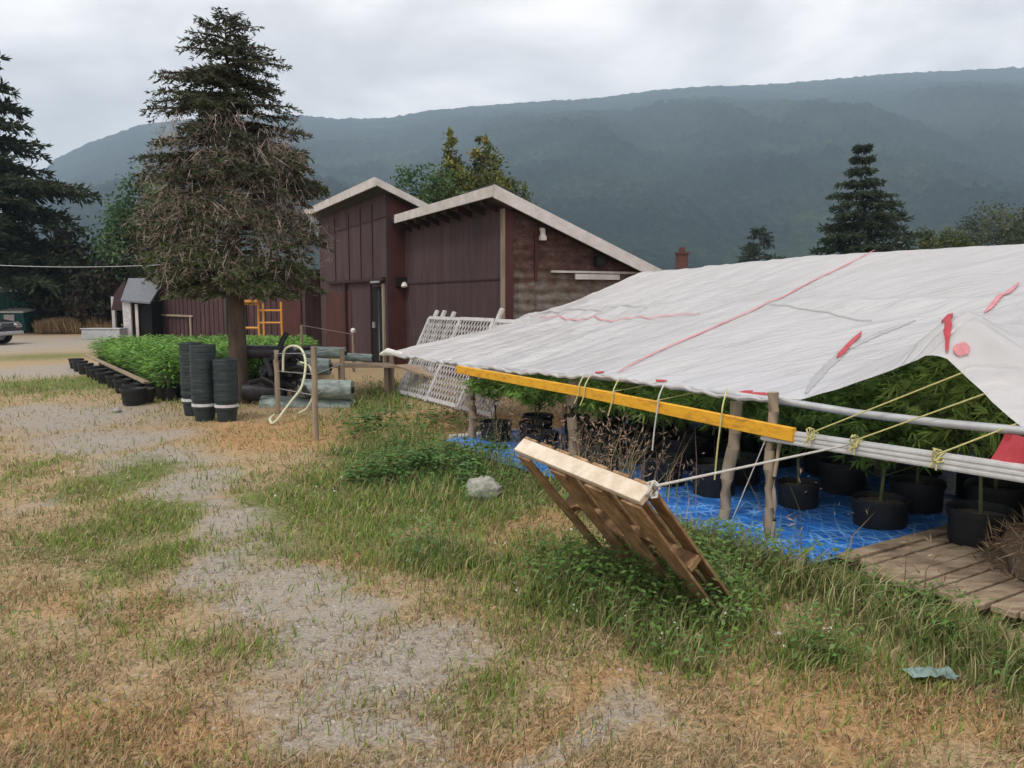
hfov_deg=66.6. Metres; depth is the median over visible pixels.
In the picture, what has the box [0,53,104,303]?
conifer tree
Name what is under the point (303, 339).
potted seedling
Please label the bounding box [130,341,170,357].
potted seedling
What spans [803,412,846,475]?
potted plant
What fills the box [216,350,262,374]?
potted seedling
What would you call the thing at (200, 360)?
nursery pot
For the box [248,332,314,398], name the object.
black hoses
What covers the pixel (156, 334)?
potted seedling
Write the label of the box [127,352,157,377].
potted seedling
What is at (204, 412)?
nursery pot
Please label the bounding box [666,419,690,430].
potted plant
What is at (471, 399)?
wooden post
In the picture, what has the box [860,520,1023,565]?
board
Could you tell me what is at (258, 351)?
plastic roll
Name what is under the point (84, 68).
sky
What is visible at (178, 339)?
potted seedling
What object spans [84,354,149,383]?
edging board
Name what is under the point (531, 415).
potted plant
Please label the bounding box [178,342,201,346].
nursery pot
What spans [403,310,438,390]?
fence post
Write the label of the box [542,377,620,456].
potted plant
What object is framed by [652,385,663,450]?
rope
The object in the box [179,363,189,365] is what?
nursery pot
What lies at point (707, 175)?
mountain
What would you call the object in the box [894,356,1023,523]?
potted plant
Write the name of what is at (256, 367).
potted seedling
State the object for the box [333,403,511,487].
nettles
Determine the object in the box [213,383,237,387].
nursery pot
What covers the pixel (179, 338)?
potted seedling
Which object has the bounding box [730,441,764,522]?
rope
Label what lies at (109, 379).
nursery pot
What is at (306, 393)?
fence wire
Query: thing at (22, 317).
dumpster
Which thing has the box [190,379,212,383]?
nursery pot
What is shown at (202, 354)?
nursery pot
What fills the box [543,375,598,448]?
potted plant
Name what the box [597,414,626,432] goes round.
potted plant
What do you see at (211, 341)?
potted seedling
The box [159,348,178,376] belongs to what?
potted seedling
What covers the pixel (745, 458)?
potted plant
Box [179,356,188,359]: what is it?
nursery pot
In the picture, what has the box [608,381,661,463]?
potted plant
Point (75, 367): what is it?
nursery pot
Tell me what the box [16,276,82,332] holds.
shrub tree
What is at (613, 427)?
potted plant
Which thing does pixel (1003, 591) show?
board
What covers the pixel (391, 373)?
wooden post
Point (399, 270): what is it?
barn
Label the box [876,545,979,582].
board
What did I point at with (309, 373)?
fence wire
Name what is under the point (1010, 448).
red cloth
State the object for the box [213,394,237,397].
nursery pot
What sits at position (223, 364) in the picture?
nursery pot
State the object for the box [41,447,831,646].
clover flowers
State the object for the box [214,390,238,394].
nursery pot
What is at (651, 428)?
potted plant
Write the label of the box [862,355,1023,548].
potted plant
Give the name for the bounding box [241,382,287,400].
plastic roll
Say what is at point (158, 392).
potted seedling
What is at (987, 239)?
leafy tree
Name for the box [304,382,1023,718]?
long grass
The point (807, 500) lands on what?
potted plant
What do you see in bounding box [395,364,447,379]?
loose board
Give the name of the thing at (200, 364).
nursery pot
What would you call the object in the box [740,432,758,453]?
potted plant
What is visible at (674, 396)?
rope
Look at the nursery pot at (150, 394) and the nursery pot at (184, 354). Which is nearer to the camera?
the nursery pot at (184, 354)
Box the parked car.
[0,319,23,343]
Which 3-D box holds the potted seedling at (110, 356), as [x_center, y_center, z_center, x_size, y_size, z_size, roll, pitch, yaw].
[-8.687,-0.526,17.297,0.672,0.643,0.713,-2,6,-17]
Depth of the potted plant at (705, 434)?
8.17 m
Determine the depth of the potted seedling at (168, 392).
12.72 m
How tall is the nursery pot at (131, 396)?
0.270 m
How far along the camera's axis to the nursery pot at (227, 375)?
10.48 m
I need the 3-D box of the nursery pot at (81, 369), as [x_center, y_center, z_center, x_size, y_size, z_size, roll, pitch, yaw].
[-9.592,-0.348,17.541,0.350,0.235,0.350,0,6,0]
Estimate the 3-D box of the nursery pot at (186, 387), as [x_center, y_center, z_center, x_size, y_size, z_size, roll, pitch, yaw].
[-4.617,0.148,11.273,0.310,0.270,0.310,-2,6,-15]
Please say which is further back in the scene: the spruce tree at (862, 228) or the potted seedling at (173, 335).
the spruce tree at (862, 228)
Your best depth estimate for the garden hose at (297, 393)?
10.87 m
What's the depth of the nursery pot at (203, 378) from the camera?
10.56 m
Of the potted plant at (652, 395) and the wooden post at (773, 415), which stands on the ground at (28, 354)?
the wooden post at (773, 415)
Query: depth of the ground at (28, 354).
3.99 m
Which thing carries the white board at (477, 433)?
on the ground at (28, 354)
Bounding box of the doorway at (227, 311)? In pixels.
[226,290,247,339]
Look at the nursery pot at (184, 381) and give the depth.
11.11 m
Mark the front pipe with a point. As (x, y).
(962, 425)
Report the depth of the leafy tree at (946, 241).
43.59 m
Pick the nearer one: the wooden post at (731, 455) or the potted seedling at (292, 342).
the wooden post at (731, 455)
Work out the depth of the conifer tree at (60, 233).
48.03 m
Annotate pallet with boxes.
[514,437,737,613]
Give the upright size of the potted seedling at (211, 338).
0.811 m
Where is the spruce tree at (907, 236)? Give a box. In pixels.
[871,209,922,251]
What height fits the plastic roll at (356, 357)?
0.152 m
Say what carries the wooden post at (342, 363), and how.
on the ground at (28, 354)
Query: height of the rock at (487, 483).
0.211 m
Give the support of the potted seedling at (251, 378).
on the ground at (28, 354)
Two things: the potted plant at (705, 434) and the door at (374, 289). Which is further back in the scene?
the door at (374, 289)
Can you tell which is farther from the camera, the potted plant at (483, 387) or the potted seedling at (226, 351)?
the potted seedling at (226, 351)
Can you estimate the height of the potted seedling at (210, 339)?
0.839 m
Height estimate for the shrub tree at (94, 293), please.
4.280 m
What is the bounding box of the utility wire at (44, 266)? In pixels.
[0,265,149,266]
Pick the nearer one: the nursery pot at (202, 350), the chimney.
the nursery pot at (202, 350)
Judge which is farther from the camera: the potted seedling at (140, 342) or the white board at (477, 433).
the potted seedling at (140, 342)
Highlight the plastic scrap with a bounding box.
[901,666,959,678]
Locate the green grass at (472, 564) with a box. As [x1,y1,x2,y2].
[0,372,1023,767]
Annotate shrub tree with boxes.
[7,219,144,315]
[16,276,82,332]
[61,252,137,327]
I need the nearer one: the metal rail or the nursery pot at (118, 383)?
the metal rail
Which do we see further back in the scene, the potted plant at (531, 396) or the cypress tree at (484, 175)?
the cypress tree at (484, 175)
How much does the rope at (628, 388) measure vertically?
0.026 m
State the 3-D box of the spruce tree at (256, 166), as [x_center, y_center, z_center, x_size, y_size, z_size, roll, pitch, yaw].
[-4.428,-2.721,12.207,3.460,6.103,3.300,0,6,0]
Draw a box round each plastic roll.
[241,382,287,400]
[247,345,293,358]
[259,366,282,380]
[259,395,353,407]
[293,346,346,358]
[293,357,332,375]
[297,379,354,399]
[345,353,373,361]
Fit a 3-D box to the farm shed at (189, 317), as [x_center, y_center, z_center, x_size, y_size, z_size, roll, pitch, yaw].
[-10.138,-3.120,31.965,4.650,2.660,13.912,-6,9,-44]
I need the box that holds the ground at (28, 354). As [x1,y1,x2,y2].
[0,324,1023,767]
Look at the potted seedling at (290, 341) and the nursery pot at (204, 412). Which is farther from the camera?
the potted seedling at (290, 341)
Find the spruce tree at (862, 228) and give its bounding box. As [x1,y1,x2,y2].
[803,143,908,256]
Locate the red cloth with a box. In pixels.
[991,434,1023,463]
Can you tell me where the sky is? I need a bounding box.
[0,0,1023,212]
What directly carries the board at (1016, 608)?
on the ground at (28, 354)
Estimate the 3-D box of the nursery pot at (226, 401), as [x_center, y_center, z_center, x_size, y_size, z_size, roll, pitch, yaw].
[-3.897,0.309,10.653,0.321,0.270,0.321,5,8,37]
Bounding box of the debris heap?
[971,502,1023,581]
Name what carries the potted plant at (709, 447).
on the ground sheet
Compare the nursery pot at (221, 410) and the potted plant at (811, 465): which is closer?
the potted plant at (811, 465)
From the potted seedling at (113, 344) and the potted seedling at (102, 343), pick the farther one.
the potted seedling at (102, 343)
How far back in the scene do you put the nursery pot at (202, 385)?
10.57 m
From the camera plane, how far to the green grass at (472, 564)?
4.51 m
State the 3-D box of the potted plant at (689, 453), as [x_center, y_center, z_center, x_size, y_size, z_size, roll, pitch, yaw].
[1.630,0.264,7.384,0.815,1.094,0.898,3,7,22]
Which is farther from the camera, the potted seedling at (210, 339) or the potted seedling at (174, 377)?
the potted seedling at (210, 339)
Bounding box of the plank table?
[291,363,395,395]
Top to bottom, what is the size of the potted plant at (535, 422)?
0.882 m
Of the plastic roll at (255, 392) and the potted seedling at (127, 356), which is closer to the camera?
the plastic roll at (255, 392)
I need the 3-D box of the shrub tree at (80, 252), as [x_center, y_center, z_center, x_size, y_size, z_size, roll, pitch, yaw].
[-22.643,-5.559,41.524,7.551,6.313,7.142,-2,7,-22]
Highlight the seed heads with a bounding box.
[448,381,956,596]
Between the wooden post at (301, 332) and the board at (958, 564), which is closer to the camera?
the board at (958, 564)
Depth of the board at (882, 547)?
5.00 m
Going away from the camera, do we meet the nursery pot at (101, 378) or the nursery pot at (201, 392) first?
the nursery pot at (201, 392)
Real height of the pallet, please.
0.948 m
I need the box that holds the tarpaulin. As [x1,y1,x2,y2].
[380,244,1023,425]
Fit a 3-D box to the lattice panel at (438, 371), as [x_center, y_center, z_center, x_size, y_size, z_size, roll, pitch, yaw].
[-0.838,-0.361,12.343,0.693,1.371,1.187,-4,7,-31]
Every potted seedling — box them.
[85,336,115,364]
[87,343,108,367]
[92,342,116,370]
[93,338,130,370]
[99,346,119,373]
[101,341,133,374]
[104,347,125,365]
[105,340,144,377]
[108,335,145,362]
[109,343,149,377]
[109,343,152,377]
[114,348,143,369]
[118,347,152,382]
[122,348,167,386]
[123,349,155,382]
[125,340,160,349]
[125,342,165,360]
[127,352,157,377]
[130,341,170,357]
[130,356,163,386]
[137,356,178,396]
[140,345,173,368]
[140,355,179,400]
[141,361,179,398]
[142,344,178,367]
[143,333,172,337]
[147,336,181,343]
[152,351,179,396]
[155,338,189,345]
[156,349,181,399]
[159,334,194,341]
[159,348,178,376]
[165,336,193,342]
[172,338,206,344]
[181,334,209,341]
[184,336,218,342]
[193,338,227,344]
[198,335,225,341]
[216,349,227,358]
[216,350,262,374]
[246,340,275,344]
[247,359,263,379]
[247,359,264,377]
[249,336,279,341]
[252,336,289,342]
[273,340,308,344]
[285,338,316,345]
[285,339,319,344]
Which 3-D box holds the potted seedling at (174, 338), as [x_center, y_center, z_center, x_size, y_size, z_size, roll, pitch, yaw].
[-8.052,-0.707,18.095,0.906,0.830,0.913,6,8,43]
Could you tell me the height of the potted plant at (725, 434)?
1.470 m
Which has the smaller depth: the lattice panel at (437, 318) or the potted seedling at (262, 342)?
the lattice panel at (437, 318)
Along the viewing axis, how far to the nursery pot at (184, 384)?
11.11 m
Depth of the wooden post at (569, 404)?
7.25 m
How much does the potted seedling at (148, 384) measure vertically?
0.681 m
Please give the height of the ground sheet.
0.043 m
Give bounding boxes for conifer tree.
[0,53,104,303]
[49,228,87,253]
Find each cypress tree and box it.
[428,126,478,201]
[460,134,521,195]
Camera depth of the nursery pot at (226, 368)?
10.46 m
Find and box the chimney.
[674,247,689,269]
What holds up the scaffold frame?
on the ground at (28, 354)
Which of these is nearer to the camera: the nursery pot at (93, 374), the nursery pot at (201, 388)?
the nursery pot at (201, 388)
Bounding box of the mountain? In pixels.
[0,66,1023,291]
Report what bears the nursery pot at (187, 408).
on the ground at (28, 354)
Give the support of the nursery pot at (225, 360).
in the nursery pot at (223, 364)
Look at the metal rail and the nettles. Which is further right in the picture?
the metal rail
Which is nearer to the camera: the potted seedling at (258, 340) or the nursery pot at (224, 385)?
the nursery pot at (224, 385)
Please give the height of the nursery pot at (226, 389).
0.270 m
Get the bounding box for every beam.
[456,365,617,396]
[579,386,795,441]
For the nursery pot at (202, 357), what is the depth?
10.54 m
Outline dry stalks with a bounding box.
[444,380,944,612]
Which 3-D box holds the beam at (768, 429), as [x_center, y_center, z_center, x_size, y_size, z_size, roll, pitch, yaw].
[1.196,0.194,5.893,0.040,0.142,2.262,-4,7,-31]
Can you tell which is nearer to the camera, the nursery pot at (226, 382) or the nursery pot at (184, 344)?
the nursery pot at (226, 382)
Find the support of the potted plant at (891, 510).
on the ground sheet
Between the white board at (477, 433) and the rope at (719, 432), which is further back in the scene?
the white board at (477, 433)
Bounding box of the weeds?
[0,388,1023,682]
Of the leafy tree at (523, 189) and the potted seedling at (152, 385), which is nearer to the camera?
the potted seedling at (152, 385)
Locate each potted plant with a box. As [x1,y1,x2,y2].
[456,376,513,441]
[499,375,565,449]
[507,373,553,428]
[509,373,552,441]
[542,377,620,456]
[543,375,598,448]
[561,380,638,470]
[563,407,589,430]
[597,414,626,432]
[604,382,639,454]
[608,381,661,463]
[613,386,704,486]
[628,410,646,424]
[637,418,666,432]
[642,387,704,470]
[652,390,692,451]
[664,389,759,498]
[666,391,798,486]
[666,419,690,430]
[690,426,718,452]
[704,430,727,457]
[712,427,728,438]
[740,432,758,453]
[741,387,864,509]
[758,403,794,467]
[785,370,998,529]
[803,371,896,495]
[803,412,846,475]
[837,355,983,514]
[839,420,871,467]
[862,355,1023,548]
[884,373,937,477]
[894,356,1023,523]
[931,380,989,499]
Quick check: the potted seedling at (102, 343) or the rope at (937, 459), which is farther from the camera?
the potted seedling at (102, 343)
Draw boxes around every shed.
[111,278,162,338]
[142,269,321,346]
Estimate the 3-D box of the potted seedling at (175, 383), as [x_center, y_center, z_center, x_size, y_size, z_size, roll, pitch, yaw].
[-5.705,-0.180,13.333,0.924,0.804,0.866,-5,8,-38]
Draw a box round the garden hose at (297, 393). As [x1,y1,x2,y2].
[269,345,311,423]
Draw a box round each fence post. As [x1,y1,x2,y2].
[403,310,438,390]
[409,310,446,392]
[417,311,455,398]
[464,308,504,402]
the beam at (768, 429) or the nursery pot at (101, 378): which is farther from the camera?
the nursery pot at (101, 378)
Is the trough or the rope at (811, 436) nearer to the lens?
the rope at (811, 436)
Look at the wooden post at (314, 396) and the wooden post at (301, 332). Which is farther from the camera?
the wooden post at (301, 332)
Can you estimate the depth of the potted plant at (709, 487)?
6.31 m
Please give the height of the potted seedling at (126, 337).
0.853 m
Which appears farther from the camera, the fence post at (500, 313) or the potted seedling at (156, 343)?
the potted seedling at (156, 343)
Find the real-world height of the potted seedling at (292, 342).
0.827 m
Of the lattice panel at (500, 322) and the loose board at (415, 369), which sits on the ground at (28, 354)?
the lattice panel at (500, 322)
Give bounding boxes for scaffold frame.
[244,300,282,335]
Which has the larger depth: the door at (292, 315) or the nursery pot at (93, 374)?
the door at (292, 315)
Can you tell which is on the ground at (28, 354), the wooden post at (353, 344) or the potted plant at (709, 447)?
the wooden post at (353, 344)
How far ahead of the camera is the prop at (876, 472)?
7.07 m
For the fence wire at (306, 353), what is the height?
0.167 m
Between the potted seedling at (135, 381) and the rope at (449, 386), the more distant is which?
the potted seedling at (135, 381)
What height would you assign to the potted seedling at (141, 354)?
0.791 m
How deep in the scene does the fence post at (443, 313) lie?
13.64 m
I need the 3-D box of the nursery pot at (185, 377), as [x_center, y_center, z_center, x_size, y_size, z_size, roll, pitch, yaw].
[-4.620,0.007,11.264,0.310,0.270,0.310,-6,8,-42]
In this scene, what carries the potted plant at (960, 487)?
on the ground sheet
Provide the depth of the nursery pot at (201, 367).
10.54 m
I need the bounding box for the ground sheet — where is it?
[445,420,974,563]
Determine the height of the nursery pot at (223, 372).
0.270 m
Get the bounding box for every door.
[280,294,301,337]
[372,287,382,362]
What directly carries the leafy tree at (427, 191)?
on the ground at (28, 354)
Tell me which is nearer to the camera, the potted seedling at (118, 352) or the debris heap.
the debris heap
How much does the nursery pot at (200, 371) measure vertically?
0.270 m
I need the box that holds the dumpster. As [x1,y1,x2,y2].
[0,308,35,332]
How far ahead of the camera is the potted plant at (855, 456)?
7.37 m
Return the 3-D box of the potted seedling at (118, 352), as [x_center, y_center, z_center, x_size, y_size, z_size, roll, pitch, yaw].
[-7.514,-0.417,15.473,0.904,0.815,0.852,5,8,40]
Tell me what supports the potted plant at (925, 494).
on the ground sheet
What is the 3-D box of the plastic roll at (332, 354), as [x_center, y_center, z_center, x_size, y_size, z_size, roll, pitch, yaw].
[-3.221,-0.524,13.019,0.929,0.217,0.209,0,6,0]
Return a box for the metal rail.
[760,431,1023,482]
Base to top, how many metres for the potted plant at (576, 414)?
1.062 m
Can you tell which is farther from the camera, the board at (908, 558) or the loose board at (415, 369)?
the loose board at (415, 369)
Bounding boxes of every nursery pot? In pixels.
[68,358,83,368]
[71,360,87,370]
[76,363,93,373]
[84,365,102,376]
[89,368,107,380]
[95,371,114,383]
[105,375,125,388]
[112,378,133,392]
[119,387,146,405]
[122,382,144,387]
[145,387,155,402]
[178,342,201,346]
[179,346,188,349]
[179,350,188,352]
[179,353,188,356]
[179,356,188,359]
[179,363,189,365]
[180,366,189,369]
[180,373,189,375]
[180,376,189,379]
[180,379,189,382]
[180,382,189,385]
[181,386,190,389]
[181,392,190,398]
[181,398,193,415]
[189,344,215,348]
[189,348,215,352]
[189,352,215,355]
[189,355,215,358]
[189,358,215,362]
[189,369,212,372]
[190,362,211,365]
[190,366,212,369]
[190,373,212,376]
[190,376,212,379]
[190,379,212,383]
[190,383,212,386]
[190,390,213,393]
[191,386,212,390]
[191,393,214,403]
[191,397,213,403]
[191,403,215,421]
[212,358,236,362]
[212,362,236,366]
[212,370,236,373]
[213,366,237,370]
[213,373,237,376]
[213,376,237,380]
[213,379,237,383]
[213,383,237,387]
[213,387,237,390]
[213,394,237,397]
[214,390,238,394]
[214,396,238,417]
[214,403,238,421]
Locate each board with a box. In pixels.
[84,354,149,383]
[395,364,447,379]
[449,428,519,438]
[839,525,946,561]
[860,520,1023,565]
[860,525,1023,577]
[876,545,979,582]
[893,551,983,588]
[914,561,995,594]
[934,568,1013,600]
[951,578,1023,612]
[991,592,1023,618]
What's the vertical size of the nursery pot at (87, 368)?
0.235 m
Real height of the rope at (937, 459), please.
0.291 m
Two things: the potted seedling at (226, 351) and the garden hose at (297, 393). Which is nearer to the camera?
the garden hose at (297, 393)
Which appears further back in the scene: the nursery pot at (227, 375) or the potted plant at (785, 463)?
the nursery pot at (227, 375)
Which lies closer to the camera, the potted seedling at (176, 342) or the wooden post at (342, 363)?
the wooden post at (342, 363)
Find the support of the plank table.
on the ground at (28, 354)
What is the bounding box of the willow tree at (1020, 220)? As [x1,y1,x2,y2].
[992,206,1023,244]
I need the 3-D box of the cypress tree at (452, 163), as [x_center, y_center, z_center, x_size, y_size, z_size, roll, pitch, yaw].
[-1.859,-4.946,26.447,2.541,7.480,2.795,4,8,35]
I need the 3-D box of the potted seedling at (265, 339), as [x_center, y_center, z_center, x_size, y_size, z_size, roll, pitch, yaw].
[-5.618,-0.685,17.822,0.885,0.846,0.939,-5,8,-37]
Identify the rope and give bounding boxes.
[396,354,455,368]
[411,359,494,418]
[574,375,584,403]
[580,375,590,405]
[608,379,618,415]
[610,385,645,391]
[645,444,847,498]
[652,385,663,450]
[656,393,691,400]
[714,388,727,479]
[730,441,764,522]
[803,371,964,446]
[847,392,986,454]
[928,422,1019,469]
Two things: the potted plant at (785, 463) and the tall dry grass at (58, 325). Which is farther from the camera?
the tall dry grass at (58, 325)
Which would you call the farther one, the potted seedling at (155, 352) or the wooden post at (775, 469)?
the potted seedling at (155, 352)
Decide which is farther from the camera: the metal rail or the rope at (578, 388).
the rope at (578, 388)
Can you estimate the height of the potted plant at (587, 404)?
0.865 m
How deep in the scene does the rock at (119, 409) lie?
11.51 m
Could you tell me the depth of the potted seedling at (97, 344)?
19.62 m
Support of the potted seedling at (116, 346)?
on the ground at (28, 354)
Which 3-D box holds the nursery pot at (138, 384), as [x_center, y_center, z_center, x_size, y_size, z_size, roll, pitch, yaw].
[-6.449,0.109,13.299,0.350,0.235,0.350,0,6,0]
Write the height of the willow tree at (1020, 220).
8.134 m
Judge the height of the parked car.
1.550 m
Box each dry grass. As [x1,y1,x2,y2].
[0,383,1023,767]
[32,315,111,333]
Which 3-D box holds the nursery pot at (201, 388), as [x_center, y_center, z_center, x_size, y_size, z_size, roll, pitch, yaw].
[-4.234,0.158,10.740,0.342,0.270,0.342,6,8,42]
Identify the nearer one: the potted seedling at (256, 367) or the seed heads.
the seed heads
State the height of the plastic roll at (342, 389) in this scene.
0.324 m
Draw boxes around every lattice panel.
[396,316,459,400]
[424,317,494,409]
[458,319,530,418]
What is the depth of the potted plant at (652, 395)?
6.67 m
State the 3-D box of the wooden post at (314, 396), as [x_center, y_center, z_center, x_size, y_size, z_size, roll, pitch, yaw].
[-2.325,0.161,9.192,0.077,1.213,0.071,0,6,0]
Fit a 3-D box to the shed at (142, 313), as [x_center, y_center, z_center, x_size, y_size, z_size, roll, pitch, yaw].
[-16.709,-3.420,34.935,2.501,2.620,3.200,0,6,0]
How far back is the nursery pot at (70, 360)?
18.83 m
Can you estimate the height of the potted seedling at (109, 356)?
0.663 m
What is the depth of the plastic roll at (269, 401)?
12.07 m
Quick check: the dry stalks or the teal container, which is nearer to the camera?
the dry stalks
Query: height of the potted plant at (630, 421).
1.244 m
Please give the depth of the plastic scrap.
3.41 m
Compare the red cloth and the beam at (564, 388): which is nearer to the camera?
the red cloth
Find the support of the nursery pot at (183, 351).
in the nursery pot at (184, 354)
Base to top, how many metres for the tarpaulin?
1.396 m
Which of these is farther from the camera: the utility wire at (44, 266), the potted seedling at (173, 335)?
the utility wire at (44, 266)
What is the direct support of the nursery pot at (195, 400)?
in the nursery pot at (204, 412)
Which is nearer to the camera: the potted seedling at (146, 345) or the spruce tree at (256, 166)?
the spruce tree at (256, 166)
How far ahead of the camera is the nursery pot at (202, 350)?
10.52 m
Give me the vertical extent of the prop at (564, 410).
1.542 m
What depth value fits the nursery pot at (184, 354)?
11.07 m
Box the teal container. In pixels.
[0,292,37,309]
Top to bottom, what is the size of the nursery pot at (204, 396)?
0.270 m
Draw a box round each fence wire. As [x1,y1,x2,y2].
[276,348,341,353]
[278,379,341,394]
[279,364,340,373]
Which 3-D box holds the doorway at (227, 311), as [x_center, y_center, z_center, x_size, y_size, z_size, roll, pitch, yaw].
[-10.375,-2.537,29.398,0.039,2.050,1.700,-6,9,-44]
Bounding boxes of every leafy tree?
[80,160,221,301]
[390,162,468,203]
[503,171,536,204]
[892,224,977,250]
[937,196,1023,245]
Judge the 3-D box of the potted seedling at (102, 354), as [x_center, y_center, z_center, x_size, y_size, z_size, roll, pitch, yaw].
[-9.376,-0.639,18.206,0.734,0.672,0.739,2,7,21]
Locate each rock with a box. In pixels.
[112,407,121,412]
[465,475,501,499]
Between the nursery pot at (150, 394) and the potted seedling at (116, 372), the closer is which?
the nursery pot at (150, 394)
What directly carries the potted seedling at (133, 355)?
on the ground at (28, 354)
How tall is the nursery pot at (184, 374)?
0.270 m
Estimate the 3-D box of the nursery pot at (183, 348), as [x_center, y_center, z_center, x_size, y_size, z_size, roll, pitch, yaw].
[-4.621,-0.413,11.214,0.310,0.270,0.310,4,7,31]
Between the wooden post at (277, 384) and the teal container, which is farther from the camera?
the teal container
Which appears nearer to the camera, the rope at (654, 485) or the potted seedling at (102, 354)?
the rope at (654, 485)
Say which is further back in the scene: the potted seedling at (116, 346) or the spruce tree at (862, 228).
the spruce tree at (862, 228)
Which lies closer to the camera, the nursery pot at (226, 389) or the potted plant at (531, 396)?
the potted plant at (531, 396)
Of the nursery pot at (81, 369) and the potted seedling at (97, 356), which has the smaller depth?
the nursery pot at (81, 369)
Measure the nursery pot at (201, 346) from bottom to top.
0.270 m
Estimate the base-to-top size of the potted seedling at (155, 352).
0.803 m
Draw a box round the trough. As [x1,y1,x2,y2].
[80,328,128,339]
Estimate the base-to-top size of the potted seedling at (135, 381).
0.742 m
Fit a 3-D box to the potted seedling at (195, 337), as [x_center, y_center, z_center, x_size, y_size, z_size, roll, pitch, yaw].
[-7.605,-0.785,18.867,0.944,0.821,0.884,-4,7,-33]
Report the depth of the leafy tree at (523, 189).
26.11 m
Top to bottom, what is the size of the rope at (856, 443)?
0.423 m
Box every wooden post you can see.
[273,350,280,413]
[300,325,302,346]
[311,346,318,440]
[339,348,344,379]
[352,333,354,371]
[389,356,394,391]
[467,376,477,437]
[566,381,578,455]
[718,401,742,519]
[763,391,778,536]
[770,443,780,539]
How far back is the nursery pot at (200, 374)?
10.55 m
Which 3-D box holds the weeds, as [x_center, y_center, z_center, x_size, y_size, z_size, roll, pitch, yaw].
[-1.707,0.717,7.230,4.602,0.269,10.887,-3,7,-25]
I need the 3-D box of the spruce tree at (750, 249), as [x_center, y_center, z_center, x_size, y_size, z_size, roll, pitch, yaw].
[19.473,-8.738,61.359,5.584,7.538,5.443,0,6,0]
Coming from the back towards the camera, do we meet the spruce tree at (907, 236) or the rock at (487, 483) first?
the spruce tree at (907, 236)
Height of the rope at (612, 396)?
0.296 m
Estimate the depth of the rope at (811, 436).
4.58 m
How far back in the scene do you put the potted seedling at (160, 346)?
14.22 m
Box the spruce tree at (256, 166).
[116,6,339,403]
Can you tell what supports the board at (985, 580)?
on the ground at (28, 354)
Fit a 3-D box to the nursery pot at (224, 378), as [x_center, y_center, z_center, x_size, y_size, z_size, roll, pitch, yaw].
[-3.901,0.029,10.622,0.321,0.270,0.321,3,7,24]
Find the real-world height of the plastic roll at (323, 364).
0.295 m
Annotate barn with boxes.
[305,177,662,379]
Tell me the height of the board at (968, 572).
0.035 m
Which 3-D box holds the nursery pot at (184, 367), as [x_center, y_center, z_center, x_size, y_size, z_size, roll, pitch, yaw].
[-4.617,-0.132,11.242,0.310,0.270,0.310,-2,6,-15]
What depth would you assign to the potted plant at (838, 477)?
6.39 m
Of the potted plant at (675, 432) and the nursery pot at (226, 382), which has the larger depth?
the nursery pot at (226, 382)
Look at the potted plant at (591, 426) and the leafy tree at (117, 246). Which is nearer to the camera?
the potted plant at (591, 426)
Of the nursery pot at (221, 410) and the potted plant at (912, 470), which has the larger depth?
the nursery pot at (221, 410)
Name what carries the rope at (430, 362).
attached to the tarpaulin
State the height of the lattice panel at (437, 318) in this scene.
1.371 m
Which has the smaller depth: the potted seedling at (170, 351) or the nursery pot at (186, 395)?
the nursery pot at (186, 395)
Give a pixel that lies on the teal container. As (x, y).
(7, 302)
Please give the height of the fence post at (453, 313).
1.489 m
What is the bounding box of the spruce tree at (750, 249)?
[736,225,786,262]
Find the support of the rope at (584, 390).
attached to the beam at (768, 429)

